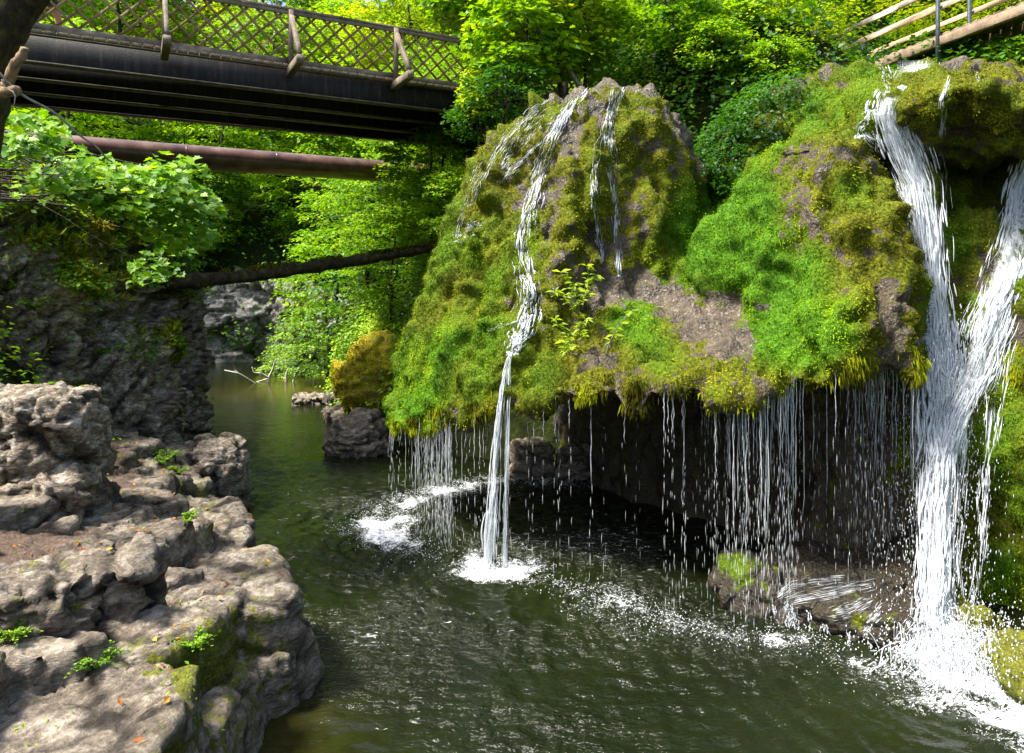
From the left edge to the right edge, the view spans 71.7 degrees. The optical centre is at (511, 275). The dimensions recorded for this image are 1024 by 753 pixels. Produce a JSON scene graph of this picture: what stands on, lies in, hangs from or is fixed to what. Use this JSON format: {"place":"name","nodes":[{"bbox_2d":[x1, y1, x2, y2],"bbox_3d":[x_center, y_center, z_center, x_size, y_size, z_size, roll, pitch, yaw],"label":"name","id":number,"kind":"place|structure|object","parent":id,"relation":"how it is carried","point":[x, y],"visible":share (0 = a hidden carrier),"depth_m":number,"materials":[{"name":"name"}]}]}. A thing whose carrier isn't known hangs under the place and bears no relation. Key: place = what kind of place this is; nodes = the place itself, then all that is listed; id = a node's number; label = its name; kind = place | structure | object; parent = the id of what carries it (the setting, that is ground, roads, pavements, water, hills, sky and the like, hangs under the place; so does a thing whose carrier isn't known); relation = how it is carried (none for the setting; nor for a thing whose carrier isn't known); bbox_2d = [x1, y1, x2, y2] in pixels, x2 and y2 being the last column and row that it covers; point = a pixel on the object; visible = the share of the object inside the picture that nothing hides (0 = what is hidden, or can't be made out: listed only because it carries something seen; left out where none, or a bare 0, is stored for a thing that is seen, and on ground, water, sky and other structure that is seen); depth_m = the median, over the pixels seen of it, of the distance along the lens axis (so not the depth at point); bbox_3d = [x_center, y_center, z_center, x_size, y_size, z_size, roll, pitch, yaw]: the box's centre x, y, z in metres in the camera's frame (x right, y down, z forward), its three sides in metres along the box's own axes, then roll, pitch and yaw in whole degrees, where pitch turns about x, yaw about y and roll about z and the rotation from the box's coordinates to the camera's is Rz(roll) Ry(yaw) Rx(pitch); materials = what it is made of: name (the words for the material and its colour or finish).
{"place":"outdoors","nodes":[
{"label":"outdoors","id":0,"kind":"place"},
{"bbox_2d":[0,0,1022,460],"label":"ground","id":1,"kind":"structure","parent":0,"point":[522,426],"depth_m":21.22,"materials":[{"name":"green plant"}]},
{"bbox_2d":[0,381,118,484],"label":"boulder","id":2,"kind":"object","parent":1,"relation":"on","point":[58,427],"visible":0.71,"depth_m":7.72,"materials":[{"name":"stone"}]},
{"bbox_2d":[24,0,115,107],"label":"tree","id":3,"kind":"object","parent":1,"relation":"on","point":[97,5],"visible":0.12,"depth_m":40.32,"materials":[{"name":"green plant"}]},
{"bbox_2d":[5,15,156,176],"bbox_3d":[-20.605,-7.156,32.918,7.774,9.868,7.493,0,0,27],"label":"tree","id":4,"kind":"object","parent":1,"relation":"on","point":[103,119],"visible":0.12,"depth_m":32.95,"materials":[{"name":"green plant"}]},
{"bbox_2d":[0,180,216,444],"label":"rock cliff","id":5,"kind":"structure","parent":1,"relation":"on","point":[165,396],"depth_m":12.17,"materials":[{"name":"stone"}]},
{"bbox_2d":[0,275,30,291],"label":"weed plant","id":6,"kind":"object","parent":5,"relation":"on","point":[9,283],"visible":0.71,"depth_m":10.90,"materials":[{"name":"green plant"}]},
{"bbox_2d":[5,295,60,311],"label":"weed plant","id":7,"kind":"object","parent":5,"relation":"on","point":[30,305],"visible":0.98,"depth_m":10.90,"materials":[{"name":"green plant"}]},
{"bbox_2d":[0,165,209,365],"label":"grass","id":8,"kind":"structure","parent":5,"relation":"on","point":[58,232],"depth_m":12.34,"materials":[{"name":"green plant"}]},
{"bbox_2d":[152,240,438,290],"bbox_3d":[-4.719,-0.290,16.380,7.915,1.452,0.469,0,0,-34],"label":"fallen trunk","id":9,"kind":"object","parent":5,"relation":"on","point":[196,280],"visible":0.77,"depth_m":16.03,"materials":[{"name":"brown wood"}]},
{"bbox_2d":[0,171,216,436],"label":"weeds","id":10,"kind":"object","parent":1,"relation":"on","point":[91,283],"visible":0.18,"depth_m":12.09,"materials":[{"name":"green plant"}]},
{"bbox_2d":[0,108,227,288],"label":"maple tree","id":11,"kind":"object","parent":1,"relation":"on","point":[70,182],"visible":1,"depth_m":9.14,"materials":[{"name":"green plant"}]},
{"bbox_2d":[42,0,205,135],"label":"tree","id":12,"kind":"object","parent":1,"relation":"on","point":[119,25],"visible":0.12,"depth_m":44.89,"materials":[{"name":"green plant"}]},
{"bbox_2d":[74,0,212,43],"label":"tree","id":13,"kind":"object","parent":1,"relation":"on","point":[141,24],"visible":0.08,"depth_m":51.99,"materials":[{"name":"green plant"}]},
{"bbox_2d":[0,427,323,752],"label":"rock bank","id":14,"kind":"object","parent":1,"relation":"on","point":[255,668],"visible":0.6,"depth_m":6.14,"materials":[{"name":"stone"}]},
{"bbox_2d":[0,617,42,644],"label":"weed plant","id":15,"kind":"object","parent":14,"relation":"on","point":[13,635],"visible":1,"depth_m":5.04,"materials":[{"name":"green plant"}]},
{"bbox_2d":[0,462,101,517],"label":"boulder","id":16,"kind":"object","parent":14,"relation":"on","point":[72,486],"visible":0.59,"depth_m":7.50,"materials":[{"name":"stone"}]},
{"bbox_2d":[0,548,109,637],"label":"boulder","id":17,"kind":"object","parent":14,"relation":"on","point":[41,593],"visible":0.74,"depth_m":5.30,"materials":[{"name":"stone"}]},
{"bbox_2d":[0,0,112,196],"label":"leaning trunk","id":18,"kind":"object","parent":14,"relation":"on","point":[18,19],"visible":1,"depth_m":6.21,"materials":[{"name":"brown plant"}]},
{"bbox_2d":[64,640,133,677],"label":"weed plant","id":19,"kind":"object","parent":14,"relation":"on","point":[98,663],"visible":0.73,"depth_m":5.02,"materials":[{"name":"green plant"}]},
{"bbox_2d":[73,532,172,623],"bbox_3d":[-3.275,2.579,5.918,0.712,0.764,0.775,0,0,0],"label":"boulder","id":20,"kind":"object","parent":14,"relation":"on","point":[129,584],"visible":0.8,"depth_m":5.75,"materials":[{"name":"stone"}]},
{"bbox_2d":[7,429,283,742],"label":"fallen leaves","id":21,"kind":"object","parent":14,"relation":"on","point":[139,738],"visible":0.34,"depth_m":6.43,"materials":[{"name":"orange plant"}]},
{"bbox_2d":[3,428,303,747],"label":"weeds","id":22,"kind":"object","parent":14,"relation":"on","point":[186,662],"visible":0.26,"depth_m":6.38,"materials":[{"name":"green plant"}]},
{"bbox_2d":[152,448,183,461],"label":"weed plant","id":23,"kind":"object","parent":14,"relation":"on","point":[170,454],"visible":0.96,"depth_m":11.06,"materials":[{"name":"green plant"}]},
{"bbox_2d":[181,507,202,523],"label":"weed plant","id":24,"kind":"object","parent":14,"relation":"on","point":[187,516],"visible":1,"depth_m":7.59,"materials":[{"name":"green plant"}]},
{"bbox_2d":[169,626,215,652],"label":"weed plant","id":25,"kind":"object","parent":14,"relation":"on","point":[196,643],"visible":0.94,"depth_m":5.48,"materials":[{"name":"green plant"}]},
{"bbox_2d":[113,129,255,270],"bbox_3d":[-16.482,-3.008,35.606,6.754,8.727,6.456,0,0,-1],"label":"tree","id":26,"kind":"object","parent":1,"relation":"on","point":[222,178],"visible":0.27,"depth_m":35.24,"materials":[{"name":"green plant"}]},
{"bbox_2d":[125,0,268,141],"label":"tree","id":27,"kind":"object","parent":1,"relation":"on","point":[217,6],"visible":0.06,"depth_m":44.25,"materials":[{"name":"green plant"}]},
{"bbox_2d":[175,432,252,508],"bbox_3d":[-5.165,3.558,12.191,1.327,1.612,1.452,0,0,0],"label":"boulder","id":28,"kind":"object","parent":1,"relation":"on","point":[222,460],"visible":0.46,"depth_m":11.87,"materials":[{"name":"stone"}]},
{"bbox_2d":[133,48,300,232],"bbox_3d":[-15.084,-6.632,36.916,8.206,10.416,7.909,0,0,29],"label":"tree","id":29,"kind":"object","parent":1,"relation":"on","point":[236,141],"visible":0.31,"depth_m":35.70,"materials":[{"name":"green plant"}]},
{"bbox_2d":[3,130,437,183],"bbox_3d":[-10.018,-3.170,18.183,17.200,0.658,0.658,0,0,-28],"label":"steel pipe","id":30,"kind":"object","parent":1,"relation":"on","point":[258,161],"visible":0.62,"depth_m":19.32,"materials":[{"name":"brown metal"}]},
{"bbox_2d":[189,0,324,57],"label":"tree","id":31,"kind":"object","parent":1,"relation":"on","point":[300,3],"visible":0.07,"depth_m":53.48,"materials":[{"name":"green plant"}]},
{"bbox_2d":[191,0,349,201],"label":"tree","id":32,"kind":"object","parent":1,"relation":"on","point":[269,31],"visible":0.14,"depth_m":40.44,"materials":[{"name":"green plant"}]},
{"bbox_2d":[202,263,343,362],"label":"rock cliff","id":33,"kind":"structure","parent":1,"relation":"on","point":[227,301],"depth_m":33.20,"materials":[{"name":"stone"}]},
{"bbox_2d":[254,341,333,378],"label":"shrub","id":34,"kind":"object","parent":1,"relation":"on","point":[271,359],"visible":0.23,"depth_m":28.53,"materials":[{"name":"green plant"}]},
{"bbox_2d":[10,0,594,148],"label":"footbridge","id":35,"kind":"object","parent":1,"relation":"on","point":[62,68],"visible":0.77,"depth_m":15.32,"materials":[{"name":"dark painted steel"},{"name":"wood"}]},
{"bbox_2d":[243,131,372,274],"bbox_3d":[-10.170,-4.601,36.598,7.342,9.319,7.077,0,0,-31],"label":"tree","id":36,"kind":"object","parent":1,"relation":"on","point":[315,185],"visible":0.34,"depth_m":35.98,"materials":[{"name":"green plant"}]},
{"bbox_2d":[265,291,350,379],"bbox_3d":[-6.801,2.216,26.371,4.407,3.354,4.068,0,0,-37],"label":"shrub","id":37,"kind":"object","parent":1,"relation":"on","point":[329,348],"visible":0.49,"depth_m":25.55,"materials":[{"name":"green plant"}]},
{"bbox_2d":[261,224,359,358],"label":"tree","id":38,"kind":"object","parent":1,"relation":"on","point":[302,249],"visible":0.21,"depth_m":29.80,"materials":[{"name":"green plant"}]},
{"bbox_2d":[291,389,339,405],"bbox_3d":[-5.918,3.935,22.555,2.152,0.554,1.430,0,0,-13],"label":"boulder","id":39,"kind":"object","parent":1,"relation":"on","point":[306,398],"visible":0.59,"depth_m":22.03,"materials":[{"name":"stone"}]},
{"bbox_2d":[321,402,349,422],"bbox_3d":[-4.674,3.885,20.006,1.384,0.648,1.254,0,0,-20],"label":"boulder","id":40,"kind":"object","parent":1,"relation":"on","point":[329,413],"visible":0.41,"depth_m":19.57,"materials":[{"name":"stone"}]},
{"bbox_2d":[272,0,417,72],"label":"tree","id":41,"kind":"object","parent":1,"relation":"on","point":[305,6],"visible":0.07,"depth_m":50.44,"materials":[{"name":"green plant"}]},
{"bbox_2d":[294,152,433,312],"bbox_3d":[-4.884,-1.479,24.485,5.004,5.599,5.061,0,0,0],"label":"tree","id":42,"kind":"object","parent":1,"relation":"on","point":[326,199],"visible":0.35,"depth_m":23.72,"materials":[{"name":"green plant"}]},
{"bbox_2d":[328,180,401,223],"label":"shrub","id":43,"kind":"object","parent":1,"relation":"on","point":[341,213],"visible":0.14,"depth_m":27.39,"materials":[{"name":"green plant"}]},
{"bbox_2d":[285,0,445,159],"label":"tree","id":44,"kind":"object","parent":1,"relation":"on","point":[329,3],"visible":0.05,"depth_m":38.73,"materials":[{"name":"green plant"}]},
{"bbox_2d":[329,329,401,413],"bbox_3d":[-3.515,2.668,19.179,2.967,2.404,2.369,0,0,0],"label":"golden-brown shrub","id":45,"kind":"object","parent":1,"relation":"on","point":[380,339],"visible":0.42,"depth_m":18.31,"materials":[{"name":"yellow plant"}]},
{"bbox_2d":[332,200,437,330],"bbox_3d":[-3.589,-0.171,21.484,3.947,4.368,3.904,0,0,-24],"label":"tree","id":46,"kind":"object","parent":1,"relation":"on","point":[373,292],"visible":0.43,"depth_m":20.88,"materials":[{"name":"green plant"}]},
{"bbox_2d":[324,0,467,76],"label":"tree","id":47,"kind":"object","parent":1,"relation":"on","point":[358,37],"visible":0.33,"depth_m":31.68,"materials":[{"name":"green plant"}]},
{"bbox_2d":[356,41,458,163],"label":"tree","id":48,"kind":"object","parent":1,"relation":"on","point":[415,61],"visible":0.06,"depth_m":25.47,"materials":[{"name":"green plant"}]},
{"bbox_2d":[384,57,467,189],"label":"tree","id":49,"kind":"object","parent":1,"relation":"on","point":[433,71],"visible":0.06,"depth_m":23.40,"materials":[{"name":"green plant"}]},
{"bbox_2d":[371,124,483,260],"bbox_3d":[-1.948,-2.139,19.639,3.990,4.958,4.159,0,0,0],"label":"tree","id":50,"kind":"object","parent":1,"relation":"on","point":[400,157],"visible":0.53,"depth_m":19.23,"materials":[{"name":"green plant"}]},
{"bbox_2d":[374,125,481,240],"bbox_3d":[-2.251,-2.494,20.885,3.243,5.864,3.182,0,0,41],"label":"shrub","id":51,"kind":"object","parent":1,"relation":"on","point":[422,149],"visible":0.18,"depth_m":20.64,"materials":[{"name":"green plant"}]},
{"bbox_2d":[413,165,466,237],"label":"shrub","id":52,"kind":"object","parent":1,"relation":"on","point":[444,196],"visible":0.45,"depth_m":16.39,"materials":[{"name":"green plant"}]},
{"bbox_2d":[407,0,488,61],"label":"tree","id":53,"kind":"object","parent":1,"relation":"on","point":[447,15],"visible":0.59,"depth_m":17.42,"materials":[{"name":"green plant"}]},
{"bbox_2d":[439,97,514,146],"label":"shrub","id":54,"kind":"object","parent":1,"relation":"on","point":[457,116],"visible":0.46,"depth_m":15.26,"materials":[{"name":"green plant"}]},
{"bbox_2d":[424,38,552,169],"bbox_3d":[-0.808,-4.765,20.941,4.159,4.958,3.990,0,0,25],"label":"tree","id":55,"kind":"object","parent":1,"relation":"on","point":[461,61],"visible":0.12,"depth_m":20.84,"materials":[{"name":"green plant"}]},
{"bbox_2d":[0,10,1020,473],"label":"undergrowth","id":56,"kind":"object","parent":1,"relation":"on","point":[6,332],"visible":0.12,"depth_m":10.82,"materials":[{"name":"green plant"}]},
{"bbox_2d":[0,0,1023,387],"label":"undergrowth","id":57,"kind":"object","parent":1,"relation":"on","point":[370,148],"visible":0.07,"depth_m":29.12,"materials":[{"name":"green plant"}]},
{"bbox_2d":[449,0,587,115],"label":"tree","id":58,"kind":"object","parent":1,"relation":"on","point":[491,10],"visible":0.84,"depth_m":14.21,"materials":[{"name":"green plant"}]},
{"bbox_2d":[519,0,580,87],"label":"bare branch","id":59,"kind":"object","parent":58,"relation":"attached to","point":[574,78],"visible":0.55,"depth_m":14.66,"materials":[{"name":"brown plant"}]},
{"bbox_2d":[486,0,633,98],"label":"tree","id":60,"kind":"object","parent":1,"relation":"on","point":[583,39],"visible":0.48,"depth_m":14.96,"materials":[{"name":"green plant"}]},
{"bbox_2d":[518,0,660,87],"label":"shrub","id":61,"kind":"object","parent":1,"relation":"on","point":[622,6],"visible":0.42,"depth_m":14.82,"materials":[{"name":"green plant"}]},
{"bbox_2d":[318,0,1023,440],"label":"undergrowth","id":62,"kind":"object","parent":1,"relation":"on","point":[350,330],"visible":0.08,"depth_m":18.22,"materials":[{"name":"green plant"}]},
{"bbox_2d":[617,0,731,82],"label":"shrub","id":63,"kind":"object","parent":1,"relation":"on","point":[694,8],"visible":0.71,"depth_m":15.30,"materials":[{"name":"green plant"}]},
{"bbox_2d":[626,0,722,29],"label":"shrub","id":64,"kind":"object","parent":1,"relation":"on","point":[640,2],"visible":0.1,"depth_m":18.50,"materials":[{"name":"green plant"}]},
{"bbox_2d":[378,55,1023,610],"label":"tufa formation","id":65,"kind":"object","parent":1,"relation":"on","point":[798,255],"visible":0.91,"depth_m":9.84,"materials":[{"name":"green plant"}]},
{"bbox_2d":[461,82,496,135],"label":"tree","id":66,"kind":"object","parent":65,"relation":"on","point":[482,108],"visible":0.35,"depth_m":14.92,"materials":[{"name":"green plant"}]},
{"bbox_2d":[454,61,516,129],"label":"tree","id":67,"kind":"object","parent":65,"relation":"on","point":[476,69],"visible":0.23,"depth_m":14.68,"materials":[{"name":"green plant"}]},
{"bbox_2d":[451,53,551,123],"bbox_3d":[-0.101,-3.418,13.877,2.063,1.916,2.065,0,0,-36],"label":"shrub","id":68,"kind":"object","parent":65,"relation":"on","point":[507,110],"visible":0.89,"depth_m":13.66,"materials":[{"name":"green plant"}]},
{"bbox_2d":[452,98,569,242],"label":"waterfall","id":69,"kind":"structure","parent":65,"relation":"on","point":[470,226],"depth_m":11.82,"materials":[{"name":"white liquid"}]},
{"bbox_2d":[481,88,589,569],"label":"waterfall","id":70,"kind":"structure","parent":65,"relation":"on","point":[488,536],"depth_m":9.77,"materials":[{"name":"white liquid"}]},
{"bbox_2d":[546,264,639,355],"bbox_3d":[0.975,0.462,9.632,1.026,1.274,1.474,0,0,-20],"label":"leafy shoot","id":71,"kind":"object","parent":65,"relation":"on","point":[566,347],"visible":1,"depth_m":9.86,"materials":[{"name":"green plant"}]},
{"bbox_2d":[590,87,624,275],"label":"waterfall","id":72,"kind":"structure","parent":65,"relation":"on","point":[614,195],"depth_m":11.08,"materials":[{"name":"white liquid"}]},
{"bbox_2d":[389,370,924,621],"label":"dripping water","id":73,"kind":"structure","parent":65,"relation":"on","point":[445,449],"depth_m":8.60,"materials":[{"name":"white liquid"}]},
{"bbox_2d":[693,59,841,195],"bbox_3d":[4.966,-2.684,14.079,3.316,2.761,6.383,0,0,12],"label":"ivy","id":74,"kind":"object","parent":65,"relation":"on","point":[735,134],"visible":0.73,"depth_m":12.37,"materials":[{"name":"green plant"}]},
{"bbox_2d":[854,61,979,688],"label":"waterfall","id":75,"kind":"structure","parent":65,"relation":"on","point":[933,449],"depth_m":8.46,"materials":[{"name":"white liquid"}]},
{"bbox_2d":[904,372,932,543],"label":"waterfall","id":76,"kind":"structure","parent":65,"relation":"on","point":[916,440],"depth_m":8.75,"materials":[{"name":"white liquid"}]},
{"bbox_2d":[937,76,949,243],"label":"waterfall","id":77,"kind":"structure","parent":65,"relation":"on","point":[940,100],"depth_m":9.31,"materials":[{"name":"white liquid"}]},
{"bbox_2d":[936,159,1023,604],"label":"waterfall","id":78,"kind":"structure","parent":65,"relation":"on","point":[996,299],"depth_m":8.72,"materials":[{"name":"white liquid"}]},
{"bbox_2d":[668,14,759,96],"bbox_3d":[4.184,-4.679,14.957,1.932,1.838,1.929,0,0,-15],"label":"shrub","id":79,"kind":"object","parent":1,"relation":"on","point":[710,25],"visible":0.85,"depth_m":14.65,"materials":[{"name":"green plant"}]},
{"bbox_2d":[719,0,813,37],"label":"shrub","id":80,"kind":"object","parent":1,"relation":"on","point":[735,3],"visible":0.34,"depth_m":15.13,"materials":[{"name":"green plant"}]},
{"bbox_2d":[737,31,817,85],"bbox_3d":[5.339,-4.233,14.460,1.556,1.482,1.558,0,0,-1],"label":"shrub","id":81,"kind":"object","parent":1,"relation":"on","point":[798,51],"visible":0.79,"depth_m":14.21,"materials":[{"name":"green plant"}]},
{"bbox_2d":[719,0,873,54],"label":"shrub","id":82,"kind":"object","parent":1,"relation":"on","point":[746,17],"visible":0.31,"depth_m":14.97,"materials":[{"name":"green plant"}]},
{"bbox_2d":[581,0,1023,151],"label":"undergrowth","id":83,"kind":"object","parent":1,"relation":"on","point":[974,51],"visible":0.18,"depth_m":15.06,"materials":[{"name":"green plant"}]},
{"bbox_2d":[767,0,849,24],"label":"shrub","id":84,"kind":"object","parent":1,"relation":"on","point":[832,2],"visible":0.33,"depth_m":17.63,"materials":[{"name":"green plant"}]},
{"bbox_2d":[841,0,897,45],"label":"tree","id":85,"kind":"object","parent":1,"relation":"on","point":[880,24],"visible":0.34,"depth_m":29.96,"materials":[{"name":"green plant"}]},
{"bbox_2d":[830,0,1023,66],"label":"wooden walkway","id":86,"kind":"structure","parent":1,"relation":"on","point":[988,27],"depth_m":15.55,"materials":[{"name":"wood"}]},
{"bbox_2d":[865,0,1001,43],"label":"shrub","id":87,"kind":"object","parent":1,"relation":"on","point":[915,28],"visible":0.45,"depth_m":21.07,"materials":[{"name":"green plant"}]},
{"bbox_2d":[870,0,1022,32],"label":"tree","id":88,"kind":"object","parent":1,"relation":"on","point":[946,10],"visible":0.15,"depth_m":28.03,"materials":[{"name":"green plant"}]},
{"bbox_2d":[948,0,1023,51],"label":"shrub","id":89,"kind":"object","parent":1,"relation":"on","point":[997,6],"visible":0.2,"depth_m":18.55,"materials":[{"name":"green plant"}]},
{"bbox_2d":[205,360,1023,752],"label":"water","id":90,"kind":"structure","parent":0,"point":[421,652],"depth_m":7.90,"materials":[{"name":"green liquid"}]},
{"bbox_2d":[224,359,299,382],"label":"dead branch","id":91,"kind":"object","parent":90,"relation":"in","point":[268,378],"visible":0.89,"depth_m":26.60,"materials":[{"name":"brown wood"}]},
{"bbox_2d":[322,407,392,458],"bbox_3d":[-3.473,3.751,16.131,1.587,1.497,1.458,0,0,0],"label":"boulder","id":92,"kind":"object","parent":90,"relation":"in","point":[358,432],"visible":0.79,"depth_m":15.69,"materials":[{"name":"stone"}]},
{"bbox_2d":[505,437,555,479],"bbox_3d":[0.403,3.753,14.288,1.086,0.976,0.825,0,0,0],"label":"boulder","id":93,"kind":"object","parent":90,"relation":"in","point":[534,457],"visible":0.78,"depth_m":14.02,"materials":[{"name":"stone"}]},
{"bbox_2d":[554,439,591,481],"bbox_3d":[1.282,3.732,14.065,0.918,0.940,0.805,0,0,0],"label":"boulder","id":94,"kind":"object","parent":90,"relation":"in","point":[571,456],"visible":0.73,"depth_m":13.82,"materials":[{"name":"stone"}]},
{"bbox_2d":[328,291,1023,739],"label":"spray","id":95,"kind":"object","parent":90,"relation":"on","point":[954,579],"visible":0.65,"depth_m":7.53,"materials":[{"name":"white liquid"}]},
{"bbox_2d":[707,535,937,650],"bbox_3d":[3.855,3.822,8.761,2.545,0.905,1.961,0,0,28],"label":"rock shelf","id":96,"kind":"object","parent":90,"relation":"in","point":[821,564],"visible":0.78,"depth_m":8.30,"materials":[{"name":"grey stone"}]},
{"bbox_2d":[777,575,881,637],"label":"waterfall","id":97,"kind":"structure","parent":96,"relation":"on","point":[838,576],"depth_m":8.16,"materials":[{"name":"white liquid"}]},
{"bbox_2d":[863,600,1002,703],"bbox_3d":[4.532,3.710,7.269,1.598,0.590,1.276,0,0,-12],"label":"splash","id":98,"kind":"object","parent":90,"relation":"on","point":[951,648],"visible":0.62,"depth_m":7.09,"materials":[{"name":"white liquid"}]},
{"bbox_2d":[937,592,1005,646],"bbox_3d":[4.925,3.788,7.701,0.733,0.640,0.694,0,0,0],"label":"boulder","id":99,"kind":"object","parent":90,"relation":"in","point":[960,602],"visible":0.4,"depth_m":7.52,"materials":[{"name":"stone"}]},
{"bbox_2d":[977,627,1023,704],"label":"boulder","id":100,"kind":"object","parent":90,"relation":"in","point":[1015,667],"visible":0.69,"depth_m":6.83,"materials":[{"name":"stone"}]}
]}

